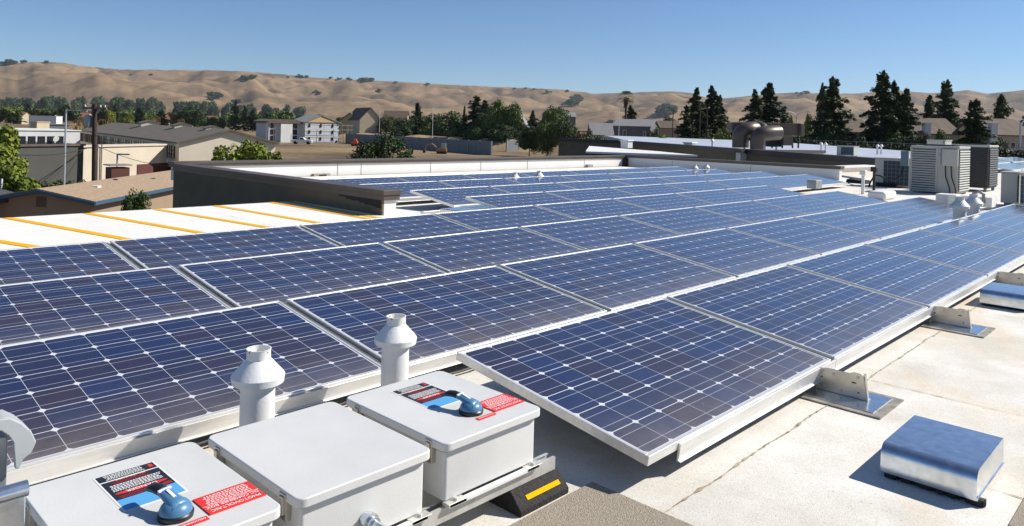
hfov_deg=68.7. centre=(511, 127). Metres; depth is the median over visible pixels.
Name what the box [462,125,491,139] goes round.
broadleaf tree
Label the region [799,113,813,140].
broadleaf tree
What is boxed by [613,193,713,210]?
solar panel
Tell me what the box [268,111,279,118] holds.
broadleaf tree
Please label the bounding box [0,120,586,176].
ground
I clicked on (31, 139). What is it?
clerestory windows
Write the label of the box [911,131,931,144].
broadleaf tree
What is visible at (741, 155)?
parapet block
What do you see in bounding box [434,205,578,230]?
solar panel
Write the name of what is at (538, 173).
vent pipe
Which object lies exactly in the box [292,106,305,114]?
broadleaf tree
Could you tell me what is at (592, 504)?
walkway mat
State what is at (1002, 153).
hedge
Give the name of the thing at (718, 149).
neighbouring building
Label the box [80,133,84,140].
window
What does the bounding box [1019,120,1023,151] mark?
street lamp
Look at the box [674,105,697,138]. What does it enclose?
redwood tree
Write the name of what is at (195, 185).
parapet
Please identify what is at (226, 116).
broadleaf tree
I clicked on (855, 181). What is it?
pipe support
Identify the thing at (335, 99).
hills
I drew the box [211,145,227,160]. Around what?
pepper tree
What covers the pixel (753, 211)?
solar panel
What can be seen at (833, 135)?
broadleaf tree
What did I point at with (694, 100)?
redwood tree
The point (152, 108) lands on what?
broadleaf tree
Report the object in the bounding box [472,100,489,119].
conifer tree
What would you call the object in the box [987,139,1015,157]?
broadleaf tree
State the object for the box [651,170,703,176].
solar panel
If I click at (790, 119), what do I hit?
broadleaf tree
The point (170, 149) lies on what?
window
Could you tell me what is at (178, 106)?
broadleaf tree
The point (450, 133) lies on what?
broadleaf tree
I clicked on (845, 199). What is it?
solar panel
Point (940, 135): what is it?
broadleaf tree
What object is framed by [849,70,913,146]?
redwood tree
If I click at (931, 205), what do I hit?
solar panel
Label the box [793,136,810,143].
broadleaf tree
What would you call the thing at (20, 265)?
solar panel
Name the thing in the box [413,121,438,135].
broadleaf tree
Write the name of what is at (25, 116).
house
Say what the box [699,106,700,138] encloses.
utility pole
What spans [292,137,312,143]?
pickup truck
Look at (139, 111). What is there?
conifer tree
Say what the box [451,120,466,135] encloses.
broadleaf tree
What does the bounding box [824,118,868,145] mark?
house
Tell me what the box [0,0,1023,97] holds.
sky
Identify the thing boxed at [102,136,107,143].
window
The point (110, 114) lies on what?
broadleaf tree
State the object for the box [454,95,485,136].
conifer tree
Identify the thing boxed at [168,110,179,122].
broadleaf tree
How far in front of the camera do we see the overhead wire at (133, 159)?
47.97 m
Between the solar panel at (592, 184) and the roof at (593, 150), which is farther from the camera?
the roof at (593, 150)
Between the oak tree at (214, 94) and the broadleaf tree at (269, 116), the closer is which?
the broadleaf tree at (269, 116)
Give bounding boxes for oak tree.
[207,92,220,96]
[207,95,215,100]
[566,99,575,106]
[654,107,670,115]
[667,105,677,113]
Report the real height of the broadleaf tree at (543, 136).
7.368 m
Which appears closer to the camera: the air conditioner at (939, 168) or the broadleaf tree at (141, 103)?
the air conditioner at (939, 168)
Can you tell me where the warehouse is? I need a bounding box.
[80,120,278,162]
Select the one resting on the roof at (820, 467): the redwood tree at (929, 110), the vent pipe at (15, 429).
the vent pipe at (15, 429)
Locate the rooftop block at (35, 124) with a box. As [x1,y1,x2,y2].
[29,121,50,127]
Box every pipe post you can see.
[859,170,866,193]
[870,167,877,190]
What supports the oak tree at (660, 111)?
on the hills
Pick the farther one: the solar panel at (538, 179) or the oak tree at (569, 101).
the oak tree at (569, 101)
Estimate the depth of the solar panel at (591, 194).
11.71 m
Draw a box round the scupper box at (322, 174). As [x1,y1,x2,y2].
[312,173,329,176]
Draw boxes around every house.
[0,170,172,217]
[0,179,29,202]
[14,112,29,123]
[77,113,91,125]
[338,112,353,133]
[348,107,380,133]
[383,110,409,129]
[565,112,575,124]
[587,123,613,139]
[613,119,660,136]
[658,121,679,137]
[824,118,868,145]
[897,118,959,143]
[957,118,1023,153]
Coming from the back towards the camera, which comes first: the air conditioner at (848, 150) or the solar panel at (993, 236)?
the air conditioner at (848, 150)
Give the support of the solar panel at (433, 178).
on the roof at (820, 467)
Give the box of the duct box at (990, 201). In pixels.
[936,193,995,207]
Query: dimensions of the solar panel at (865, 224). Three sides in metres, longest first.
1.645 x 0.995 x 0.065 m
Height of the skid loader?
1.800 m
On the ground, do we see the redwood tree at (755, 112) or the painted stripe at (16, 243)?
the redwood tree at (755, 112)
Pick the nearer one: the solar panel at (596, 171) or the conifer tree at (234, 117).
the solar panel at (596, 171)
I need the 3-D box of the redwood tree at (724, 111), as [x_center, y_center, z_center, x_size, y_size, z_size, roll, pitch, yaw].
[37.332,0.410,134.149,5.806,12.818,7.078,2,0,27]
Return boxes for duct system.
[727,121,803,149]
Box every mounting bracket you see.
[795,367,903,419]
[916,306,995,337]
[984,272,1023,286]
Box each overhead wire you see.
[0,147,89,155]
[42,150,82,185]
[96,145,170,166]
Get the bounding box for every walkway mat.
[509,482,692,525]
[1009,499,1023,525]
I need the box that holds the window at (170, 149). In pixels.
[167,145,174,158]
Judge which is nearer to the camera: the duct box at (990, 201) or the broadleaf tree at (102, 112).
the duct box at (990, 201)
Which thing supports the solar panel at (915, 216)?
on the roof at (820, 467)
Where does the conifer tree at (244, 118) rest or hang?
on the ground
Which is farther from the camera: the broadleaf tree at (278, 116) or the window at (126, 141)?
the broadleaf tree at (278, 116)
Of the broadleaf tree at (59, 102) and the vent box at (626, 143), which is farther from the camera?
the broadleaf tree at (59, 102)
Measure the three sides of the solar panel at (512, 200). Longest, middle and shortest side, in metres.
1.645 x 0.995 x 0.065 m
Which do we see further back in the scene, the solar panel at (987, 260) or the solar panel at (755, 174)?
the solar panel at (755, 174)
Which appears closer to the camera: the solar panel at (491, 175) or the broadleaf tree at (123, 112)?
the solar panel at (491, 175)
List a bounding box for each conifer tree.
[1,105,27,123]
[22,104,29,111]
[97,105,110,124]
[112,103,122,122]
[134,107,143,123]
[155,110,169,124]
[226,100,241,129]
[235,105,250,131]
[245,109,258,131]
[409,102,422,123]
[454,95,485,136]
[461,105,467,122]
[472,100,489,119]
[527,110,539,128]
[623,105,636,118]
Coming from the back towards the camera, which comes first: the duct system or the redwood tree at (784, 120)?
the redwood tree at (784, 120)
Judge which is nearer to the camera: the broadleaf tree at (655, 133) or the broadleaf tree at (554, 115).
the broadleaf tree at (655, 133)
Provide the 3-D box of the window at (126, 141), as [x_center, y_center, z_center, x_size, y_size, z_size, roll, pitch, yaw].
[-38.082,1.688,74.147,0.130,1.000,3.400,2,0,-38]
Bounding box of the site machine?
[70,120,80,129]
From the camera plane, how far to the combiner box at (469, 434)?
2.36 m
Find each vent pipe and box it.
[0,410,35,486]
[231,345,284,426]
[374,313,416,386]
[510,172,518,177]
[535,171,543,176]
[691,164,698,169]
[949,196,969,219]
[965,194,983,215]
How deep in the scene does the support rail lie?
9.94 m
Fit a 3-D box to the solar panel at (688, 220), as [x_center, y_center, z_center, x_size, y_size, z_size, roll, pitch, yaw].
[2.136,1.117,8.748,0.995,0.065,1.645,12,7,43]
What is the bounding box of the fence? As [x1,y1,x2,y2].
[800,139,1023,155]
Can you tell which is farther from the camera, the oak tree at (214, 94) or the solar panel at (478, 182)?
the oak tree at (214, 94)
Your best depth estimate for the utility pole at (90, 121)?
49.87 m
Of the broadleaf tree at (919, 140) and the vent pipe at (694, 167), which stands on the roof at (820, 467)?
the vent pipe at (694, 167)
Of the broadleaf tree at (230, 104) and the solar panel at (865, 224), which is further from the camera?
the broadleaf tree at (230, 104)
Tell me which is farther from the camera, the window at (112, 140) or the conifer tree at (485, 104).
the conifer tree at (485, 104)
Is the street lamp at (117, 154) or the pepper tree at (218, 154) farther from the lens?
the pepper tree at (218, 154)
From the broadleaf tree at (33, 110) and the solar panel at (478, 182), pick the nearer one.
the solar panel at (478, 182)
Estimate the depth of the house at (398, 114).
273.12 m
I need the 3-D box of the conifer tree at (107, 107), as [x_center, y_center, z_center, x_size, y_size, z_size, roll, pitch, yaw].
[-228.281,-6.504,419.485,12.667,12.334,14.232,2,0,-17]
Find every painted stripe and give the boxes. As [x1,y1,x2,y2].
[0,240,38,246]
[5,217,131,238]
[84,213,205,232]
[153,209,269,227]
[213,205,322,222]
[270,202,372,218]
[285,201,381,217]
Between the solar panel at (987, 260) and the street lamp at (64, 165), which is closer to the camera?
the solar panel at (987, 260)
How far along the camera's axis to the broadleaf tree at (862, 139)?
95.38 m
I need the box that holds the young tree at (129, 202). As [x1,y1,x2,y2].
[120,187,151,210]
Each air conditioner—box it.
[837,146,859,155]
[874,157,909,187]
[909,144,970,193]
[926,139,952,144]
[952,143,998,191]
[1000,171,1022,205]
[1019,172,1023,204]
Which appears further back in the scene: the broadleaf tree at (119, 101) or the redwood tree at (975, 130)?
the broadleaf tree at (119, 101)
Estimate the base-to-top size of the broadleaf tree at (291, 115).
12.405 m
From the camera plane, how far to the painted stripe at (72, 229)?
8.04 m
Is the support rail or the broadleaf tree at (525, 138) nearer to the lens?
the support rail
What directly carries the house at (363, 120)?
on the ground
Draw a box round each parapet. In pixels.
[168,155,627,179]
[172,163,401,214]
[626,155,844,179]
[836,165,874,179]
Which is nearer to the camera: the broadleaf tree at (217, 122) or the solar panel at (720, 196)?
the solar panel at (720, 196)
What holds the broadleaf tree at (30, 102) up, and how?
on the ground
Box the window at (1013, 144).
[1010,142,1015,148]
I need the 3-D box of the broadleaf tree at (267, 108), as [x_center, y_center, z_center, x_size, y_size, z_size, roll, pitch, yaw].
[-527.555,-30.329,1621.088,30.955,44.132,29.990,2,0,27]
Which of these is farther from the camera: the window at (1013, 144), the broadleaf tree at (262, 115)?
the broadleaf tree at (262, 115)
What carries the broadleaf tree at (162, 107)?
on the ground
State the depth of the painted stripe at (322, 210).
10.30 m
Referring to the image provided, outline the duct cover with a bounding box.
[868,190,895,199]
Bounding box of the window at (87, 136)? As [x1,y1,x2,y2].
[84,134,89,141]
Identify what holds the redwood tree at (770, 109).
on the ground
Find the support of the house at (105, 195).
on the ground
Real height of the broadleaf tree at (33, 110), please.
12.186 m
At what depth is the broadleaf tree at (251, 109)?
1848.53 m
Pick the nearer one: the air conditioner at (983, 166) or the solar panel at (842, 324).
the solar panel at (842, 324)
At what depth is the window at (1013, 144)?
107.92 m
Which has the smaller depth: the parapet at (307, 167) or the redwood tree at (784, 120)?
the parapet at (307, 167)
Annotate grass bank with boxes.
[339,132,557,153]
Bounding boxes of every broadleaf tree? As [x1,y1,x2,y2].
[0,100,9,106]
[0,105,22,123]
[8,98,15,105]
[16,97,29,107]
[26,98,33,107]
[28,107,43,114]
[38,95,54,108]
[40,97,51,108]
[40,109,56,115]
[53,96,61,108]
[56,97,65,107]
[57,105,81,122]
[70,99,79,109]
[76,96,86,109]
[91,96,104,104]
[95,101,103,111]
[97,109,113,122]
[103,109,115,123]
[110,95,124,109]
[116,109,134,118]
[119,112,134,123]
[120,99,134,110]
[135,98,145,110]
[141,111,155,118]
[141,114,154,120]
[144,101,152,111]
[146,102,155,111]
[147,98,158,114]
[157,101,165,113]
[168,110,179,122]
[169,118,177,124]
[172,101,186,110]
[179,107,206,126]
[183,108,206,126]
[186,100,199,111]
[198,100,208,112]
[204,101,216,113]
[207,106,219,115]
[208,116,226,128]
[220,104,230,116]
[222,112,240,124]
[223,102,235,114]
[247,106,257,115]
[248,113,266,119]
[260,112,274,118]
[261,104,275,113]
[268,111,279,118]
[275,114,285,118]
[279,110,294,118]
[281,104,290,112]
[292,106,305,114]
[376,115,398,132]
[388,125,412,136]
[392,115,425,134]
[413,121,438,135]
[425,110,461,135]
[446,127,463,136]
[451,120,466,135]
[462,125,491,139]
[474,113,495,129]
[481,99,504,132]
[486,124,521,142]
[499,101,524,132]
[508,121,526,133]
[515,126,538,155]
[534,121,558,155]
[538,105,570,130]
[552,120,576,145]
[577,134,606,139]
[580,128,593,138]
[647,126,660,136]
[663,116,680,134]
[691,128,722,138]
[714,125,731,139]
[788,115,796,137]
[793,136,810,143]
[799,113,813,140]
[809,123,851,145]
[852,133,866,145]
[877,128,916,150]
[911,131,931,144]
[934,128,952,143]
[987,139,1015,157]
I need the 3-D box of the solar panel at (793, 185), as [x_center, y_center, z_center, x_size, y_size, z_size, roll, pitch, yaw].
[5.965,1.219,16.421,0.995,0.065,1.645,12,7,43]
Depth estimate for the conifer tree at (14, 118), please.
418.89 m
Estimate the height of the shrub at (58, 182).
1.917 m
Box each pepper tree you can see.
[0,124,28,176]
[0,159,12,177]
[0,165,41,198]
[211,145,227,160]
[221,139,268,159]
[264,151,282,159]
[346,129,415,174]
[399,148,413,157]
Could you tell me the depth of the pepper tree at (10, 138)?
30.84 m
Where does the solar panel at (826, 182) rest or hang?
on the roof at (820, 467)
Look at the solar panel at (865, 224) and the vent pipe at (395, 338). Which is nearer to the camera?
the vent pipe at (395, 338)
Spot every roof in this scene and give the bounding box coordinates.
[0,157,1023,525]
[584,146,700,166]
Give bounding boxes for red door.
[137,163,170,174]
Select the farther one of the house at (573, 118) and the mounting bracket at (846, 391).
the house at (573, 118)
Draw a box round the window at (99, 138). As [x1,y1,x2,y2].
[97,135,101,143]
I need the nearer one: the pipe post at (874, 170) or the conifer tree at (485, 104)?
the pipe post at (874, 170)
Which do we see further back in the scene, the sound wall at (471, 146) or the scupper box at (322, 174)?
the sound wall at (471, 146)
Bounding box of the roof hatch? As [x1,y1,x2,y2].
[440,205,491,212]
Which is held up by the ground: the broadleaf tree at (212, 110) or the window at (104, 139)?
the broadleaf tree at (212, 110)
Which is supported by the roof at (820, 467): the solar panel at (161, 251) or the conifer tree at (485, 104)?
the solar panel at (161, 251)
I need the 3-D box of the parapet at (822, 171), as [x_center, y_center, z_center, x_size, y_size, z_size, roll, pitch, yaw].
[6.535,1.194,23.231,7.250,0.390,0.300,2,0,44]
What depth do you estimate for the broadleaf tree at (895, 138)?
96.41 m
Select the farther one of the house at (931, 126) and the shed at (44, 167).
the house at (931, 126)
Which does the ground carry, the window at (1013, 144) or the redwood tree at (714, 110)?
the redwood tree at (714, 110)
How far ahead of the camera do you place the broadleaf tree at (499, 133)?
189.49 m
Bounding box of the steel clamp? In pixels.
[0,480,28,525]
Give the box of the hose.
[868,167,903,186]
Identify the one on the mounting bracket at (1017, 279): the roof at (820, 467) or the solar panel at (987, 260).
the solar panel at (987, 260)
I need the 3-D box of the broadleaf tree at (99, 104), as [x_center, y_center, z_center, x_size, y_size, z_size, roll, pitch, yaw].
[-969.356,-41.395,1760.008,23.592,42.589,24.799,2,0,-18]
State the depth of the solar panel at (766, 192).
13.22 m
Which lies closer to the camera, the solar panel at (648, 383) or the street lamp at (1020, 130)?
the solar panel at (648, 383)
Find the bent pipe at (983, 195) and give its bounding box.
[972,190,985,202]
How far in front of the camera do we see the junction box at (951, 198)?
13.09 m
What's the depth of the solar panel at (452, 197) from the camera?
11.08 m
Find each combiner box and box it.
[25,442,279,525]
[208,402,431,525]
[347,371,541,508]
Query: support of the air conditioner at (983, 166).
on the roof at (820, 467)
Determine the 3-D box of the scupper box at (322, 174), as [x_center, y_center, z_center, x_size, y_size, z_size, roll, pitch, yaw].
[-4.321,1.091,16.969,0.099,0.100,0.420,2,0,44]
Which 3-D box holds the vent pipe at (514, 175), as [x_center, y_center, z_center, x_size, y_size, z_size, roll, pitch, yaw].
[0.058,1.044,14.551,0.184,0.346,0.184,2,0,44]
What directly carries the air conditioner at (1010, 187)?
on the roof at (820, 467)
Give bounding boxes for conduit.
[359,511,385,525]
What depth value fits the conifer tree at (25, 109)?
558.95 m
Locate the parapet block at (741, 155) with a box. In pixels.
[734,149,825,160]
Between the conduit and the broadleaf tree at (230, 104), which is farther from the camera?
the broadleaf tree at (230, 104)
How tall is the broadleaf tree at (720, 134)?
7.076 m
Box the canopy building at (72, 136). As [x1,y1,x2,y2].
[0,128,80,143]
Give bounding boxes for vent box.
[620,140,633,147]
[683,142,697,144]
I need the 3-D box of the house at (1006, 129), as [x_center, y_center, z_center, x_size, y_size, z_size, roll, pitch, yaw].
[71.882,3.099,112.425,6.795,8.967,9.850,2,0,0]
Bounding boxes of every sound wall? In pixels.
[345,133,492,154]
[506,140,519,151]
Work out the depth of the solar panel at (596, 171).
17.72 m
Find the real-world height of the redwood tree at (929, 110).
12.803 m
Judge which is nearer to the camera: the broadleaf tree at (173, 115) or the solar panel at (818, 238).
the solar panel at (818, 238)
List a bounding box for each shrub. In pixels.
[38,181,50,187]
[49,179,75,186]
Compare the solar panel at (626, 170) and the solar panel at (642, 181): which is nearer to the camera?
the solar panel at (642, 181)
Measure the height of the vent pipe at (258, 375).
0.408 m
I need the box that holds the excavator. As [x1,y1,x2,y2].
[423,143,446,153]
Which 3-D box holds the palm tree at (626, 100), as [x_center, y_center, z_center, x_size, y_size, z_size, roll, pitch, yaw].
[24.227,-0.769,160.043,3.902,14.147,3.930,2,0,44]
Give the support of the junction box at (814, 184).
on the roof at (820, 467)
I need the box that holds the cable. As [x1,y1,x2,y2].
[196,367,471,445]
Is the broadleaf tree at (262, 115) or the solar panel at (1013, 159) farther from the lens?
the broadleaf tree at (262, 115)
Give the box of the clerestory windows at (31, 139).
[19,136,63,143]
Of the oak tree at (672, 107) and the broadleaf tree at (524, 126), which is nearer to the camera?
the broadleaf tree at (524, 126)
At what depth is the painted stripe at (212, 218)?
9.18 m
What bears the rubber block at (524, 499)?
on the roof at (820, 467)
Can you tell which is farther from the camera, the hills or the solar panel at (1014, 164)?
the hills
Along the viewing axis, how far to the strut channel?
2.29 m
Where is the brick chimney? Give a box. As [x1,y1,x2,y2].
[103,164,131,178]
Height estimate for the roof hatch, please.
0.130 m
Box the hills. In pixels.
[0,62,1023,136]
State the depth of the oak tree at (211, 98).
2644.58 m
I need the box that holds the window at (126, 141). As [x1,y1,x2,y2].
[123,139,131,143]
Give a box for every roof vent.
[880,415,1003,507]
[980,282,1023,311]
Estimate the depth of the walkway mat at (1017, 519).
2.40 m
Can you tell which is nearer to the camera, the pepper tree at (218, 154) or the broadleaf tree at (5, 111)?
the pepper tree at (218, 154)
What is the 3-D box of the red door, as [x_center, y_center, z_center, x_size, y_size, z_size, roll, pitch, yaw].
[-27.715,3.869,59.906,0.050,2.100,6.182,2,0,15]
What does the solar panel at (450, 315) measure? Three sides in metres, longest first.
1.645 x 0.995 x 0.065 m
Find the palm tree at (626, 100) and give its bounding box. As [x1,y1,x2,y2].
[619,91,633,118]
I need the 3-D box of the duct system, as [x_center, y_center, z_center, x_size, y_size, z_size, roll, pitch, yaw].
[13.283,0.377,39.047,4.024,1.485,4.589,2,0,4]
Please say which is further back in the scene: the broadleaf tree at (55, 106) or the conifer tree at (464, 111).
the broadleaf tree at (55, 106)
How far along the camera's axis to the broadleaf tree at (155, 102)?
1801.46 m
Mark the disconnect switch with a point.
(905, 158)
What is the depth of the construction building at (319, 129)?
205.66 m
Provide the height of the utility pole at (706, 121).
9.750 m
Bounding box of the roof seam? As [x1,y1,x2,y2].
[664,303,980,512]
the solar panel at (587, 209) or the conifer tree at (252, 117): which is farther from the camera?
the conifer tree at (252, 117)
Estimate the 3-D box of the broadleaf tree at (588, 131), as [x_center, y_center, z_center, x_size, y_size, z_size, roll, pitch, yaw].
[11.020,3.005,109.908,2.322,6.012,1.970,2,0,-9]
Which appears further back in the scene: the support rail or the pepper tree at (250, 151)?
the pepper tree at (250, 151)
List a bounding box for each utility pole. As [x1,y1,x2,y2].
[83,104,106,180]
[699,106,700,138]
[706,107,707,138]
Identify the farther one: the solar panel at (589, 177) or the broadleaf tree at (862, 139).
the broadleaf tree at (862, 139)
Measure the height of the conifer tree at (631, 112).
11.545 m
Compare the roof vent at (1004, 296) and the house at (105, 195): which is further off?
the house at (105, 195)
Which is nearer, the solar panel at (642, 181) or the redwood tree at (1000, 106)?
the solar panel at (642, 181)
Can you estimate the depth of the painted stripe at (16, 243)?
7.01 m
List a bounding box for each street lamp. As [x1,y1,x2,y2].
[63,110,87,184]
[116,153,129,166]
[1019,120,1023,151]
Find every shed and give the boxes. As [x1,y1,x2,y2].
[18,136,85,183]
[49,124,69,128]
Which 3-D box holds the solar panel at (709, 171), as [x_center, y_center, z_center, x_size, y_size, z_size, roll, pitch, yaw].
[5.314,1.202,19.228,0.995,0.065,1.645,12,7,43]
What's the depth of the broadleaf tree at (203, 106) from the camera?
1685.70 m
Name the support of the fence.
on the ground
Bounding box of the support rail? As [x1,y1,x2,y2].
[420,210,439,214]
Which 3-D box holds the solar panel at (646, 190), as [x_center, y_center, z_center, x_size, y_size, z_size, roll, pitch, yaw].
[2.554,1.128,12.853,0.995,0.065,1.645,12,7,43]
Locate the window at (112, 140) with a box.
[109,137,115,143]
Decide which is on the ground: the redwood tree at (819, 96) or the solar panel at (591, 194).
the redwood tree at (819, 96)
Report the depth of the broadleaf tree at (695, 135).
124.87 m
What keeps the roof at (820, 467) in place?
on the ground
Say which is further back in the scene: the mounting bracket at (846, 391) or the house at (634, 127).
the house at (634, 127)
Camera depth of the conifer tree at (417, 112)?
239.46 m
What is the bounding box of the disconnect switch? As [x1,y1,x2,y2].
[900,151,909,165]
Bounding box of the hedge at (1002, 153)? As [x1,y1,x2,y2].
[795,140,1023,157]
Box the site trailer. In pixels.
[28,115,62,127]
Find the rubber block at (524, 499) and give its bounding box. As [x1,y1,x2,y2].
[489,467,568,517]
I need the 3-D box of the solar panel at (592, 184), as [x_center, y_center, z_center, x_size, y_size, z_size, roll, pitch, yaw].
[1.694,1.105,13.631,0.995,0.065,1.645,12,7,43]
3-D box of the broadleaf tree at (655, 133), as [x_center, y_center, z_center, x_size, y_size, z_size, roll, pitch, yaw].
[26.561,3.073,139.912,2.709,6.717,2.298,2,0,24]
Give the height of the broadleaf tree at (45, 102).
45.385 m
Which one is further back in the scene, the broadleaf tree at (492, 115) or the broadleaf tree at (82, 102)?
the broadleaf tree at (82, 102)
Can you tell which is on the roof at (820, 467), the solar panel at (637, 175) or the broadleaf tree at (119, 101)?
the solar panel at (637, 175)
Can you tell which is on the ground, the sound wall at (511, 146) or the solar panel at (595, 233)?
the sound wall at (511, 146)
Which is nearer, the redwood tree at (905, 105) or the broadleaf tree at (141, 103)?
the redwood tree at (905, 105)
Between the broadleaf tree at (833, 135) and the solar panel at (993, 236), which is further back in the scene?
the broadleaf tree at (833, 135)
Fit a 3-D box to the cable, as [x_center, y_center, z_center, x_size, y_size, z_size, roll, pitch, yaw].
[-0.640,1.171,3.249,0.024,0.028,3.301,2,0,44]
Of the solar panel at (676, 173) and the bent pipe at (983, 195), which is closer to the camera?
the bent pipe at (983, 195)
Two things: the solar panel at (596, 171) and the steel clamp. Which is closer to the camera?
the steel clamp
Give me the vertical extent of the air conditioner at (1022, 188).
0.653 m
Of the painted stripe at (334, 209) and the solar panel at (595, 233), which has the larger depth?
the painted stripe at (334, 209)
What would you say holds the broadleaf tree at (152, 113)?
on the ground
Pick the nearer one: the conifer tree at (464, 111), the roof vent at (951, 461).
the roof vent at (951, 461)
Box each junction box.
[807,180,821,188]
[948,194,960,202]
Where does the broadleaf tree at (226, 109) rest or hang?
on the ground
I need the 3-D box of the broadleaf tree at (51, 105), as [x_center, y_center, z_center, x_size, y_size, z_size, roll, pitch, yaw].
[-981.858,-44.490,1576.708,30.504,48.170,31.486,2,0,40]
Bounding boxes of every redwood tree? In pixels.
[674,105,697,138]
[676,87,712,138]
[701,85,726,134]
[717,94,729,132]
[739,89,764,140]
[759,82,788,122]
[776,106,794,136]
[807,76,856,143]
[807,83,824,139]
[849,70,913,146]
[887,80,900,120]
[890,88,924,140]
[921,95,940,117]
[932,79,962,127]
[952,98,1000,144]
[987,93,1014,118]
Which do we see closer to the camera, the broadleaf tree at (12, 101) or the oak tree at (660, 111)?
the broadleaf tree at (12, 101)
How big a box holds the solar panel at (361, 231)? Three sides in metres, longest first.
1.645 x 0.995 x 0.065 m
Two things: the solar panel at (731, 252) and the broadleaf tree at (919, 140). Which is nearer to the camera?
the solar panel at (731, 252)
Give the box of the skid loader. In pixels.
[351,139,357,145]
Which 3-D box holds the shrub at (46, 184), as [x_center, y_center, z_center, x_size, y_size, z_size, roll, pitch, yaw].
[-28.277,4.057,45.004,1.520,1.756,1.740,2,0,1]
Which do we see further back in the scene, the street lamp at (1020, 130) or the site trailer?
the site trailer
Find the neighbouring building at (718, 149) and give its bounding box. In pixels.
[557,135,909,168]
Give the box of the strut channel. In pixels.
[391,453,554,525]
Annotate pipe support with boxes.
[846,179,869,183]
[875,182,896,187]
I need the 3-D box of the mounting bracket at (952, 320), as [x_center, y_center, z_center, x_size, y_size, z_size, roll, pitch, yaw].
[2.863,1.228,4.853,0.405,0.127,0.330,2,0,44]
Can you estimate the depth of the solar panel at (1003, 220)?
9.41 m
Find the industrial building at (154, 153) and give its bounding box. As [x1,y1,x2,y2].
[83,143,170,181]
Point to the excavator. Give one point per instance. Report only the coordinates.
(442, 149)
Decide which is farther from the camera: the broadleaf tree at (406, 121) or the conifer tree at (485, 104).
the broadleaf tree at (406, 121)
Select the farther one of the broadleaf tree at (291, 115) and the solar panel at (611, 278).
the broadleaf tree at (291, 115)
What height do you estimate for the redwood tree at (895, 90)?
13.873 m
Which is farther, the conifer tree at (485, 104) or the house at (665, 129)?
the house at (665, 129)
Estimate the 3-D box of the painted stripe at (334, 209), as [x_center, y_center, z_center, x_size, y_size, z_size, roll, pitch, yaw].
[-2.441,1.146,10.407,0.100,0.001,2.801,2,0,-45]
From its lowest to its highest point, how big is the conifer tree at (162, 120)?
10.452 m
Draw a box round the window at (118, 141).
[115,138,122,143]
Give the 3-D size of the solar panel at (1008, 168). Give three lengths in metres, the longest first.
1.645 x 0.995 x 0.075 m
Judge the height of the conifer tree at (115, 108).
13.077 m
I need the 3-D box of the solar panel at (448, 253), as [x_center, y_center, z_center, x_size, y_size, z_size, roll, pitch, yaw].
[-0.138,1.057,6.369,0.995,0.065,1.645,12,7,43]
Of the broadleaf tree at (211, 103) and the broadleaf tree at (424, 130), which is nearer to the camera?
the broadleaf tree at (424, 130)
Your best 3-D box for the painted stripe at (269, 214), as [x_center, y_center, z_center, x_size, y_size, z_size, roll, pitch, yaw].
[-3.117,1.128,9.692,2.798,0.001,0.100,2,0,39]
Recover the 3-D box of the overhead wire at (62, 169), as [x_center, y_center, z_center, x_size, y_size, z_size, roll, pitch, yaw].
[-28.076,2.396,47.001,0.036,2.064,6.095,2,0,-9]
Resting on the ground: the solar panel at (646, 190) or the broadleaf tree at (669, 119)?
the broadleaf tree at (669, 119)
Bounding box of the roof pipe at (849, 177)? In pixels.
[841,175,860,179]
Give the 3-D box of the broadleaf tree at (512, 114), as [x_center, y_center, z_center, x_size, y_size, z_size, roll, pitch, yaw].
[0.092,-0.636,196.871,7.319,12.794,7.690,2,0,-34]
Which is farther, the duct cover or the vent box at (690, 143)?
the vent box at (690, 143)
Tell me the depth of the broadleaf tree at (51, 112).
417.56 m
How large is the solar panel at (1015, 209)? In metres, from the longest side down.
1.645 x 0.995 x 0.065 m
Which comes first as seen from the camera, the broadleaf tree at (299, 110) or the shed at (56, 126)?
the shed at (56, 126)
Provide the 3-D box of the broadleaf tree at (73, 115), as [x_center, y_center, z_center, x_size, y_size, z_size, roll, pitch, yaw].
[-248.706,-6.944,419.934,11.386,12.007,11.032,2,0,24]
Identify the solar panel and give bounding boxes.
[0,241,141,284]
[0,266,233,344]
[0,300,380,484]
[109,225,340,268]
[178,242,446,306]
[286,265,608,377]
[299,214,476,245]
[319,177,407,183]
[359,181,456,201]
[383,227,585,272]
[396,174,473,181]
[410,186,511,206]
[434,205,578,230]
[438,178,520,187]
[456,297,835,465]
[462,172,531,178]
[465,192,574,207]
[490,183,575,193]
[499,243,736,310]
[504,176,576,183]
[518,171,580,176]
[520,216,681,249]
[535,199,653,219]
[545,187,637,200]
[556,180,631,188]
[561,174,625,180]
[567,169,621,174]
[608,172,667,178]
[609,184,691,195]
[610,168,657,172]
[612,177,677,185]
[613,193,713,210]
[619,207,752,234]
[634,228,819,276]
[649,166,691,170]
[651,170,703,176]
[657,175,715,182]
[664,181,734,191]
[666,265,931,369]
[675,189,764,203]
[686,169,733,174]
[694,200,808,222]
[698,173,750,179]
[709,178,789,189]
[727,185,802,198]
[727,217,879,254]
[732,172,779,177]
[746,176,808,190]
[752,195,851,213]
[779,174,847,187]
[787,244,989,315]
[795,209,923,238]
[800,191,887,206]
[846,202,952,226]
[865,229,1023,282]
[888,197,985,215]
[919,219,1023,253]
[959,210,1023,231]
[991,204,1023,216]
[998,158,1018,162]
[998,163,1023,170]
[998,165,1020,170]
[1001,158,1023,161]
[1002,163,1023,166]
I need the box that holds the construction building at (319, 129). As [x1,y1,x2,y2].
[253,115,348,142]
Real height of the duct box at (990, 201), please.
0.170 m

